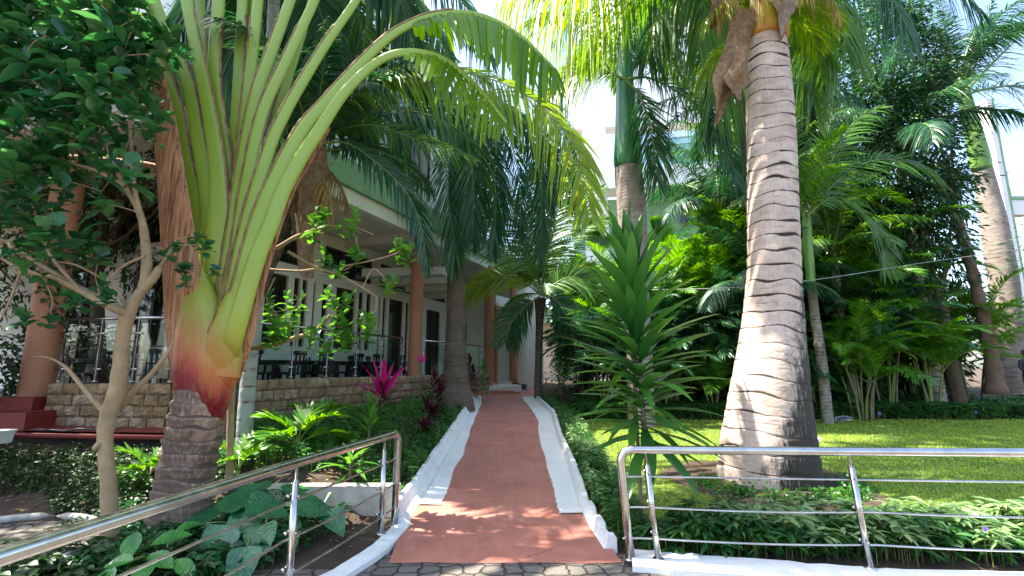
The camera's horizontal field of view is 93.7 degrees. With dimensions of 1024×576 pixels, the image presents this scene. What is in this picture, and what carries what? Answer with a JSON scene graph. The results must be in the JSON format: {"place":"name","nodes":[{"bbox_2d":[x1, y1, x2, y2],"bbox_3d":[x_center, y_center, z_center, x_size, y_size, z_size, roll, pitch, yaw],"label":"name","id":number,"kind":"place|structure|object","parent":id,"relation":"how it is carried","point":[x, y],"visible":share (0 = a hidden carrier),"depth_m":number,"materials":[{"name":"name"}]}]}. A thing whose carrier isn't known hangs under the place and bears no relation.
{"place":"outdoors","nodes":[
{"label":"outdoors","id":0,"kind":"place"},
{"bbox_2d":[0,521,98,566],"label":"pavement","id":1,"kind":"structure","parent":0,"point":[20,530],"depth_m":4.66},
{"bbox_2d":[0,512,102,575],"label":"kerb","id":2,"kind":"structure","parent":1,"relation":"on","point":[24,517],"depth_m":4.84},
{"bbox_2d":[38,555,670,575],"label":"road","id":3,"kind":"structure","parent":0,"point":[382,566],"depth_m":3.95,"materials":[{"name":"stone"}]},
{"bbox_2d":[389,388,620,562],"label":"path","id":4,"kind":"structure","parent":0,"point":[498,504],"depth_m":5.31,"materials":[{"name":"red paint"}]},
{"bbox_2d":[418,396,483,503],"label":"kerb","id":5,"kind":"structure","parent":4,"relation":"on","point":[437,490],"depth_m":7.19,"materials":[{"name":"white paint"}]},
{"bbox_2d":[521,396,582,512],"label":"kerb","id":6,"kind":"structure","parent":4,"relation":"on","point":[566,501],"depth_m":7.44,"materials":[{"name":"white paint"}]},
{"bbox_2d":[0,369,1023,571],"bbox_3d":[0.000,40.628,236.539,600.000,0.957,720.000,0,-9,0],"label":"ground","id":7,"kind":"structure","parent":0,"point":[315,548],"depth_m":5.33,"materials":[{"name":"plant"}]},
{"bbox_2d":[0,181,119,371],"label":"broadleaf tree","id":8,"kind":"object","parent":7,"relation":"on","point":[4,265],"visible":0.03,"depth_m":11.31,"materials":[{"name":"green plant"}]},
{"bbox_2d":[0,166,162,382],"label":"broadleaf tree","id":9,"kind":"object","parent":7,"relation":"on","point":[110,191],"visible":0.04,"depth_m":10.64,"materials":[{"name":"green plant"}]},
{"bbox_2d":[13,426,163,439],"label":"walkway","id":10,"kind":"structure","parent":7,"relation":"on","point":[94,436],"depth_m":6.83,"materials":[{"name":"red paint"}]},
{"bbox_2d":[0,396,57,431],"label":"red steps","id":11,"kind":"structure","parent":10,"relation":"on","point":[21,413],"depth_m":7.59,"materials":[{"name":"paint"}]},
{"bbox_2d":[44,383,172,427],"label":"stone wall","id":12,"kind":"structure","parent":10,"relation":"on","point":[148,406],"depth_m":7.68,"materials":[{"name":"stone"}]},
{"bbox_2d":[55,316,171,382],"bbox_3d":[-6.685,1.029,8.137,2.332,1.125,0.090,-1,-10,8],"label":"glass balustrade","id":13,"kind":"object","parent":12,"relation":"on","point":[101,334],"visible":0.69,"depth_m":8.18,"materials":[{"name":"metal"}]},
{"bbox_2d":[0,0,222,546],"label":"leafy tree","id":14,"kind":"object","parent":7,"relation":"on","point":[109,53],"visible":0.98,"depth_m":4.49,"materials":[{"name":"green plant"}]},
{"bbox_2d":[0,536,244,575],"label":"undergrowth","id":15,"kind":"object","parent":7,"relation":"on","point":[43,563],"visible":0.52,"depth_m":3.74,"materials":[{"name":"green plant"}]},
{"bbox_2d":[96,442,161,481],"bbox_3d":[-4.535,2.191,5.906,0.860,0.589,1.001,7,-12,-37],"label":"palm seedling","id":16,"kind":"object","parent":7,"relation":"on","point":[153,458],"visible":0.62,"depth_m":5.87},
{"bbox_2d":[0,439,275,533],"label":"ground cover","id":17,"kind":"object","parent":7,"relation":"on","point":[57,499],"visible":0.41,"depth_m":5.92,"materials":[{"name":"green plant"}]},
{"bbox_2d":[96,521,198,575],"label":"broadleaf shrub","id":18,"kind":"object","parent":7,"relation":"on","point":[130,544],"visible":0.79,"depth_m":3.54,"materials":[{"name":"green plant"}]},
{"bbox_2d":[58,494,356,575],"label":"undergrowth","id":19,"kind":"object","parent":7,"relation":"on","point":[196,532],"visible":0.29,"depth_m":4.20,"materials":[{"name":"green plant"}]},
{"bbox_2d":[116,0,377,383],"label":"broadleaf tree","id":20,"kind":"object","parent":7,"relation":"on","point":[165,376],"depth_m":9.19,"materials":[{"name":"green plant"}]},
{"bbox_2d":[217,430,279,474],"bbox_3d":[-3.282,1.996,5.630,0.895,0.562,0.968,8,-13,-41],"label":"palm seedling","id":21,"kind":"object","parent":7,"relation":"on","point":[241,452],"visible":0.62,"depth_m":5.62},
{"bbox_2d":[186,480,345,575],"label":"philodendron","id":22,"kind":"object","parent":7,"relation":"on","point":[243,503],"visible":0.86,"depth_m":4.42,"materials":[{"name":"green plant"}]},
{"bbox_2d":[0,0,543,396],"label":"hotel building","id":23,"kind":"structure","parent":7,"relation":"on","point":[413,312],"depth_m":14.19,"materials":[{"name":"paint"}]},
{"bbox_2d":[0,205,83,396],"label":"ivy","id":24,"kind":"object","parent":23,"relation":"attached to","point":[10,386],"visible":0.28,"depth_m":8.22,"materials":[{"name":"green plant"}]},
{"bbox_2d":[57,346,95,382],"bbox_3d":[-8.306,1.589,9.019,0.530,0.970,0.545,-1,-10,8],"label":"dining chair","id":25,"kind":"object","parent":23,"relation":"on","point":[67,374],"visible":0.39,"depth_m":8.91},
{"bbox_2d":[56,267,105,383],"bbox_3d":[-10.493,0.981,11.665,1.500,3.000,0.080,-3,-10,16],"label":"window","id":26,"kind":"structure","parent":23,"relation":"in","point":[79,345],"depth_m":11.60,"materials":[{"name":"clear glass"}]},
{"bbox_2d":[59,358,142,383],"bbox_3d":[-8.600,1.810,9.735,1.500,0.750,0.850,1,-10,-6],"label":"dining table","id":27,"kind":"object","parent":23,"relation":"on","point":[108,361],"visible":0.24,"depth_m":9.47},
{"bbox_2d":[118,211,160,244],"bbox_3d":[-8.578,-1.466,11.491,2.100,0.870,0.080,-3,-10,16],"label":"window","id":28,"kind":"structure","parent":23,"relation":"in","point":[133,217],"depth_m":11.58,"materials":[{"name":"black glass"}]},
{"bbox_2d":[128,348,156,382],"bbox_3d":[-7.413,1.660,9.446,0.530,0.970,0.545,3,-10,-17],"label":"dining chair","id":29,"kind":"object","parent":23,"relation":"on","point":[146,351],"visible":0.5,"depth_m":9.67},
{"bbox_2d":[130,261,164,347],"bbox_3d":[-8.266,0.378,11.089,1.150,2.000,0.080,-3,-10,16],"label":"window","id":30,"kind":"structure","parent":23,"relation":"in","point":[153,329],"depth_m":11.04,"materials":[{"name":"clear glass"}]},
{"bbox_2d":[261,273,286,345],"bbox_3d":[-6.513,0.577,13.043,0.080,1.950,0.737,-4,-10,21],"label":"window","id":31,"kind":"structure","parent":23,"relation":"in","point":[279,284],"depth_m":13.20,"materials":[{"name":"black glass"}]},
{"bbox_2d":[273,351,306,378],"bbox_3d":[-5.298,1.996,11.465,0.545,0.970,0.530,-5,-10,26],"label":"dining chair","id":32,"kind":"object","parent":23,"relation":"on","point":[297,372],"visible":0.69,"depth_m":11.36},
{"bbox_2d":[333,287,353,348],"bbox_3d":[-5.509,1.000,15.584,0.080,1.950,0.936,-4,-10,21],"label":"window","id":33,"kind":"structure","parent":23,"relation":"in","point":[349,315],"depth_m":15.62,"materials":[{"name":"black glass"}]},
{"bbox_2d":[324,246,371,283],"bbox_3d":[-5.474,-0.721,15.961,0.080,0.870,2.383,-4,-10,21],"label":"window","id":34,"kind":"structure","parent":23,"relation":"in","point":[354,273],"depth_m":16.02,"materials":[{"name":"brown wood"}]},
{"bbox_2d":[387,299,401,374],"bbox_3d":[-4.490,1.996,18.066,0.080,3.100,0.909,-4,-10,21],"label":"door","id":35,"kind":"structure","parent":23,"relation":"in","point":[395,307],"depth_m":18.19,"materials":[{"name":"black glass"}]},
{"bbox_2d":[425,310,438,374],"bbox_3d":[-3.491,2.467,20.584,0.080,3.000,1.140,-4,-10,21],"label":"door","id":36,"kind":"structure","parent":23,"relation":"in","point":[432,323],"depth_m":20.67,"materials":[{"name":"black glass"}]},
{"bbox_2d":[117,397,429,489],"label":"undergrowth","id":37,"kind":"object","parent":7,"relation":"on","point":[337,422],"visible":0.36,"depth_m":6.60,"materials":[{"name":"green plant"}]},
{"bbox_2d":[242,399,353,457],"bbox_3d":[-2.774,1.891,6.271,1.460,0.832,1.522,7,-11,-34],"label":"palm seedling","id":38,"kind":"object","parent":7,"relation":"on","point":[298,418],"visible":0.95,"depth_m":6.20,"materials":[{"name":"plant"}]},
{"bbox_2d":[68,0,565,538],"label":"travellers palm","id":39,"kind":"object","parent":7,"relation":"on","point":[232,190],"visible":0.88,"depth_m":5.23,"materials":[{"name":"green plant"}]},
{"bbox_2d":[282,396,353,439],"bbox_3d":[-2.909,1.964,7.088,0.980,0.682,1.085,6,-11,-33],"label":"palm seedling","id":40,"kind":"object","parent":7,"relation":"on","point":[328,407],"visible":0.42,"depth_m":7.02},
{"bbox_2d":[225,201,418,478],"bbox_3d":[-2.206,0.558,5.530,2.238,3.296,0.624,0,-9,0],"label":"leafy tree","id":41,"kind":"object","parent":7,"relation":"on","point":[280,326],"visible":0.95,"depth_m":5.58,"materials":[{"name":"green plant"}]},
{"bbox_2d":[148,0,499,466],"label":"ringed palm","id":42,"kind":"object","parent":7,"relation":"on","point":[359,26],"visible":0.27,"depth_m":7.70,"materials":[{"name":"green plant"}]},
{"bbox_2d":[267,483,400,516],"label":"garden retaining wall","id":43,"kind":"structure","parent":7,"relation":"on","point":[353,494],"depth_m":5.33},
{"bbox_2d":[312,443,379,500],"bbox_3d":[-1.942,2.231,5.697,0.848,0.789,0.911,0,-9,0],"label":"dracaena","id":44,"kind":"object","parent":7,"relation":"on","point":[349,459],"visible":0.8,"depth_m":5.71,"materials":[{"name":"plant"}]},
{"bbox_2d":[320,521,410,575],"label":"kerb","id":45,"kind":"structure","parent":7,"relation":"on","point":[381,547],"depth_m":4.16,"materials":[{"name":"white paint"}]},
{"bbox_2d":[0,430,400,575],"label":"steel railing","id":46,"kind":"object","parent":45,"relation":"on","point":[16,551],"visible":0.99,"depth_m":2.91,"materials":[{"name":"metal"}]},
{"bbox_2d":[348,388,391,446],"bbox_3d":[-1.999,1.901,6.785,0.736,0.946,0.727,0,-9,0],"label":"dracaena","id":47,"kind":"object","parent":7,"relation":"on","point":[370,419],"visible":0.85,"depth_m":6.78,"materials":[{"name":"plant"}]},
{"bbox_2d":[254,374,489,420],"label":"stone wall","id":48,"kind":"structure","parent":7,"relation":"on","point":[276,394],"depth_m":10.61,"materials":[{"name":"stone"}]},
{"bbox_2d":[261,322,404,377],"bbox_3d":[-4.254,1.485,11.056,0.090,1.115,6.534,-3,-10,19],"label":"glass balustrade","id":49,"kind":"object","parent":48,"relation":"on","point":[304,327],"visible":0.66,"depth_m":11.97,"materials":[{"name":"metal"}]},
{"bbox_2d":[349,357,410,429],"bbox_3d":[-2.189,1.899,8.212,1.158,1.419,1.326,0,-9,0],"label":"cordyline","id":50,"kind":"object","parent":7,"relation":"on","point":[383,385],"visible":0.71,"depth_m":8.07,"materials":[{"name":"plant"}]},
{"bbox_2d":[191,10,610,443],"bbox_3d":[-2.110,-1.387,7.950,6.316,8.018,4.063,4,-10,-23],"label":"date palm","id":51,"kind":"object","parent":7,"relation":"on","point":[314,188],"visible":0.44,"depth_m":7.30,"materials":[{"name":"green plant"}]},
{"bbox_2d":[355,390,464,490],"bbox_3d":[-1.724,2.812,10.387,1.147,1.096,9.709,0,-9,0],"label":"hedge","id":52,"kind":"object","parent":7,"relation":"on","point":[418,457],"visible":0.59,"depth_m":7.78,"materials":[{"name":"green plant"}]},
{"bbox_2d":[391,391,476,521],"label":"kerb","id":53,"kind":"structure","parent":7,"relation":"on","point":[413,492],"depth_m":6.56,"materials":[{"name":"white paint"}]},
{"bbox_2d":[421,365,449,420],"bbox_3d":[-1.744,2.468,10.972,0.828,1.408,0.827,0,-9,0],"label":"cordyline","id":54,"kind":"object","parent":7,"relation":"on","point":[441,388],"visible":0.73,"depth_m":10.97,"materials":[{"name":"plant"}]},
{"bbox_2d":[379,73,588,412],"bbox_3d":[-0.768,-1.563,13.379,5.871,10.014,3.674,-2,-10,14],"label":"foxtail palm","id":55,"kind":"object","parent":7,"relation":"on","point":[478,206],"visible":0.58,"depth_m":13.14,"materials":[{"name":"green plant"}]},
{"bbox_2d":[465,149,617,398],"bbox_3d":[0.933,-0.819,16.294,5.831,9.190,3.419,4,-10,-25],"label":"coconut palm","id":56,"kind":"object","parent":7,"relation":"on","point":[554,275],"visible":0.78,"depth_m":15.84,"materials":[{"name":"green plant"}]},
{"bbox_2d":[543,309,575,379],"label":"wall","id":57,"kind":"structure","parent":7,"relation":"on","point":[548,359],"depth_m":30.66,"materials":[{"name":"white paint"}]},
{"bbox_2d":[547,354,575,397],"bbox_3d":[1.558,2.860,15.182,1.137,1.709,1.043,0,-9,0],"label":"dracaena","id":58,"kind":"object","parent":7,"relation":"on","point":[559,371],"visible":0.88,"depth_m":15.15,"materials":[{"name":"plant"}]},
{"bbox_2d":[544,348,600,390],"bbox_3d":[2.370,2.690,17.083,2.238,2.239,2.001,2,-10,-14],"label":"shrub","id":59,"kind":"object","parent":7,"relation":"on","point":[584,374],"visible":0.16,"depth_m":16.96,"materials":[{"name":"green plant"}]},
{"bbox_2d":[533,395,616,552],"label":"kerb","id":60,"kind":"structure","parent":7,"relation":"on","point":[603,535],"depth_m":5.64,"materials":[{"name":"white paint"}]},
{"bbox_2d":[535,241,616,387],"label":"areca palm","id":61,"kind":"object","parent":7,"relation":"on","point":[594,248],"visible":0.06,"depth_m":18.13,"materials":[{"name":"plant"}]},
{"bbox_2d":[566,417,617,507],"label":"border plants","id":62,"kind":"object","parent":7,"relation":"on","point":[577,438],"visible":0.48,"depth_m":7.22,"materials":[{"name":"green plant"}]},
{"bbox_2d":[540,392,649,549],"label":"border plants","id":63,"kind":"object","parent":7,"relation":"on","point":[564,412],"visible":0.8,"depth_m":6.08,"materials":[{"name":"green plant"}]},
{"bbox_2d":[535,302,673,400],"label":"areca palm","id":64,"kind":"object","parent":7,"relation":"on","point":[592,341],"visible":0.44,"depth_m":13.99,"materials":[{"name":"plant"}]},
{"bbox_2d":[542,250,705,400],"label":"areca palm","id":65,"kind":"object","parent":7,"relation":"on","point":[658,252],"visible":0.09,"depth_m":15.35,"materials":[{"name":"plant"}]},
{"bbox_2d":[562,272,703,519],"bbox_3d":[1.291,1.014,5.022,1.437,3.059,1.313,-5,-10,25],"label":"dracaena","id":66,"kind":"object","parent":7,"relation":"on","point":[633,430],"visible":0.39,"depth_m":4.88,"materials":[{"name":"plant"}]},
{"bbox_2d":[561,179,712,254],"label":"fan palm","id":67,"kind":"object","parent":7,"relation":"on","point":[655,221],"visible":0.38,"depth_m":19.43,"materials":[{"name":"green plant"}]},
{"bbox_2d":[558,199,733,521],"bbox_3d":[1.300,0.759,4.916,1.677,3.552,1.670,0,-9,0],"label":"dracaena","id":68,"kind":"object","parent":7,"relation":"on","point":[628,288],"visible":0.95,"depth_m":4.85,"materials":[{"name":"plant"}]},
{"bbox_2d":[570,4,734,379],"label":"balcony building","id":69,"kind":"structure","parent":7,"relation":"on","point":[592,134],"depth_m":31.81,"materials":[{"name":"paint"}]},
{"bbox_2d":[590,312,722,409],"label":"areca palm","id":70,"kind":"object","parent":7,"relation":"on","point":[674,365],"visible":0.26,"depth_m":13.20,"materials":[{"name":"plant"}]},
{"bbox_2d":[587,341,732,400],"bbox_3d":[5.658,2.533,15.446,6.416,4.094,3.861,0,-9,0],"label":"shrub","id":71,"kind":"object","parent":7,"relation":"on","point":[697,392],"visible":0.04,"depth_m":14.66,"materials":[{"name":"green plant"}]},
{"bbox_2d":[596,273,741,402],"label":"areca palm","id":72,"kind":"object","parent":7,"relation":"on","point":[678,318],"visible":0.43,"depth_m":13.48,"materials":[{"name":"plant"}]},
{"bbox_2d":[597,233,745,400],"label":"areca palm","id":73,"kind":"object","parent":7,"relation":"on","point":[702,278],"visible":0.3,"depth_m":14.70,"materials":[{"name":"plant"}]},
{"bbox_2d":[666,336,737,418],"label":"areca palm","id":74,"kind":"object","parent":7,"relation":"on","point":[718,368],"visible":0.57,"depth_m":13.16,"materials":[{"name":"plant"}]},
{"bbox_2d":[660,272,745,400],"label":"areca palm","id":75,"kind":"object","parent":7,"relation":"on","point":[725,347],"visible":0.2,"depth_m":13.37,"materials":[{"name":"plant"}]},
{"bbox_2d":[645,141,822,270],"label":"garden palm","id":76,"kind":"object","parent":7,"relation":"on","point":[705,180],"visible":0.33,"depth_m":16.48,"materials":[{"name":"green plant"}]},
{"bbox_2d":[639,12,867,221],"bbox_3d":[6.241,-2.094,12.358,5.174,11.224,5.281,0,-9,0],"label":"garden palm","id":77,"kind":"object","parent":7,"relation":"on","point":[694,157],"visible":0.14,"depth_m":12.65,"materials":[{"name":"green plant"}]},
{"bbox_2d":[658,195,857,288],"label":"areca palm","id":78,"kind":"object","parent":7,"relation":"on","point":[710,208],"visible":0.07,"depth_m":16.01,"materials":[{"name":"plant"}]},
{"bbox_2d":[681,264,835,376],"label":"areca palm","id":79,"kind":"object","parent":7,"relation":"on","point":[740,300],"visible":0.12,"depth_m":13.71,"materials":[{"name":"plant"}]},
{"bbox_2d":[669,219,852,315],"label":"areca palm","id":80,"kind":"object","parent":7,"relation":"on","point":[724,250],"visible":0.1,"depth_m":15.47,"materials":[{"name":"plant"}]},
{"bbox_2d":[675,217,872,334],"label":"garden palm","id":81,"kind":"object","parent":7,"relation":"on","point":[711,296],"visible":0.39,"depth_m":12.44,"materials":[{"name":"green plant"}]},
{"bbox_2d":[677,120,890,233],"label":"garden palm","id":82,"kind":"object","parent":7,"relation":"on","point":[740,201],"visible":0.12,"depth_m":15.29,"materials":[{"name":"green plant"}]},
{"bbox_2d":[714,38,867,345],"bbox_3d":[9.589,-3.752,16.422,5.497,15.197,4.408,0,-9,0],"label":"broadleaf tree","id":83,"kind":"object","parent":7,"relation":"on","point":[805,300],"visible":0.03,"depth_m":15.63,"materials":[{"name":"green plant"}]},
{"bbox_2d":[729,311,921,402],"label":"broadleaf tree","id":84,"kind":"object","parent":7,"relation":"on","point":[840,393],"visible":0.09,"depth_m":14.28,"materials":[{"name":"green plant"}]},
{"bbox_2d":[632,492,1023,565],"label":"border plants","id":85,"kind":"object","parent":7,"relation":"on","point":[707,526],"visible":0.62,"depth_m":4.24,"materials":[{"name":"green plant"}]},
{"bbox_2d":[632,549,1023,575],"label":"kerb","id":86,"kind":"structure","parent":7,"relation":"on","point":[678,564],"depth_m":3.85,"materials":[{"name":"white paint"}]},
{"bbox_2d":[617,445,1023,570],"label":"steel railing","id":87,"kind":"object","parent":86,"relation":"on","point":[645,450],"visible":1,"depth_m":4.00,"materials":[{"name":"metal"}]},
{"bbox_2d":[807,342,856,397],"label":"areca palm","id":88,"kind":"object","parent":7,"relation":"on","point":[831,370],"visible":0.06,"depth_m":12.41,"materials":[{"name":"plant"}]},
{"bbox_2d":[706,495,1023,568],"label":"border plants","id":89,"kind":"object","parent":7,"relation":"on","point":[808,519],"visible":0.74,"depth_m":4.29,"materials":[{"name":"green plant"}]},
{"bbox_2d":[800,162,933,415],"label":"garden palm","id":90,"kind":"object","parent":7,"relation":"on","point":[833,228],"visible":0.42,"depth_m":14.11,"materials":[{"name":"green plant"}]},
{"bbox_2d":[803,214,962,398],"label":"areca palm","id":91,"kind":"object","parent":7,"relation":"on","point":[858,263],"visible":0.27,"depth_m":14.04,"materials":[{"name":"plant"}]},
{"bbox_2d":[805,298,972,420],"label":"areca palm","id":92,"kind":"object","parent":7,"relation":"on","point":[858,340],"visible":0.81,"depth_m":12.39,"materials":[{"name":"plant"}]},
{"bbox_2d":[806,264,978,417],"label":"areca palm","id":93,"kind":"object","parent":7,"relation":"on","point":[892,388],"visible":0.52,"depth_m":13.21,"materials":[{"name":"plant"}]},
{"bbox_2d":[800,36,1023,417],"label":"garden palm","id":94,"kind":"object","parent":7,"relation":"on","point":[928,134],"visible":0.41,"depth_m":13.88,"materials":[{"name":"green plant"}]},
{"bbox_2d":[822,176,1001,396],"bbox_3d":[11.430,0.298,15.439,5.328,6.946,6.884,3,-10,-19],"label":"areca palm","id":95,"kind":"object","parent":7,"relation":"on","point":[876,264],"visible":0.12,"depth_m":14.05,"materials":[{"name":"plant"}]},
{"bbox_2d":[821,0,1005,418],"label":"broadleaf tree","id":96,"kind":"object","parent":7,"relation":"on","point":[921,188],"visible":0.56,"depth_m":14.10,"materials":[{"name":"green plant"}]},
{"bbox_2d":[827,277,1013,418],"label":"areca palm","id":97,"kind":"object","parent":7,"relation":"on","point":[933,347],"visible":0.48,"depth_m":12.92,"materials":[{"name":"plant"}]},
{"bbox_2d":[863,324,999,398],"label":"broadleaf tree","id":98,"kind":"object","parent":7,"relation":"on","point":[969,373],"visible":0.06,"depth_m":15.24,"materials":[{"name":"green plant"}]},
{"bbox_2d":[870,0,1023,393],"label":"royal palm","id":99,"kind":"object","parent":7,"relation":"on","point":[995,233],"visible":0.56,"depth_m":17.58,"materials":[{"name":"grey plant"}]},
{"bbox_2d":[892,267,1023,399],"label":"areca palm","id":100,"kind":"object","parent":7,"relation":"on","point":[999,315],"visible":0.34,"depth_m":13.94,"materials":[{"name":"plant"}]},
{"bbox_2d":[940,159,1008,394],"bbox_3d":[13.278,-0.442,13.861,0.814,6.911,0.530,0,-9,0],"label":"vine trunk","id":101,"kind":"object","parent":7,"relation":"on","point":[994,374],"visible":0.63,"depth_m":13.51,"materials":[{"name":"brown plant"}]},
{"bbox_2d":[977,98,1023,304],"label":"white tower","id":102,"kind":"structure","parent":7,"relation":"on","point":[1014,206],"depth_m":27.04,"materials":[{"name":"paint"}]},
{"bbox_2d":[362,0,1023,368],"label":"sky","id":103,"kind":"structure","parent":0,"point":[1013,143],"materials":[{"name":"white"}]},
{"bbox_2d":[583,419,1023,540],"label":"lawn","id":104,"kind":"structure","parent":0,"point":[678,489],"depth_m":7.64,"materials":[{"name":"plant"}]},
{"bbox_2d":[516,0,746,427],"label":"royal palm","id":105,"kind":"object","parent":104,"relation":"on","point":[630,179],"visible":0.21,"depth_m":12.40,"materials":[{"name":"green plant"}]},
{"bbox_2d":[575,0,855,490],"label":"royal palm","id":106,"kind":"object","parent":104,"relation":"on","point":[769,401],"visible":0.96,"depth_m":7.03,"materials":[{"name":"grey plant"}]},
{"bbox_2d":[492,0,996,176],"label":"fronds","id":107,"kind":"object","parent":106,"relation":"attached to","point":[657,30],"visible":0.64,"depth_m":10.35,"materials":[{"name":"plant"}]},
{"bbox_2d":[658,460,888,510],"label":"soil","id":108,"kind":"structure","parent":104,"relation":"on","point":[693,467],"depth_m":6.33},
{"bbox_2d":[566,392,1023,419],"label":"border plants","id":109,"kind":"object","parent":104,"relation":"on","point":[910,406],"visible":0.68,"depth_m":12.88,"materials":[{"name":"green plant"}]},
{"bbox_2d":[730,85,952,424],"bbox_3d":[8.297,-1.523,12.192,5.316,9.955,3.931,-6,-11,32],"label":"christmas palm","id":110,"kind":"object","parent":104,"relation":"on","point":[811,180],"visible":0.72,"depth_m":12.51,"materials":[{"name":"green plant"}]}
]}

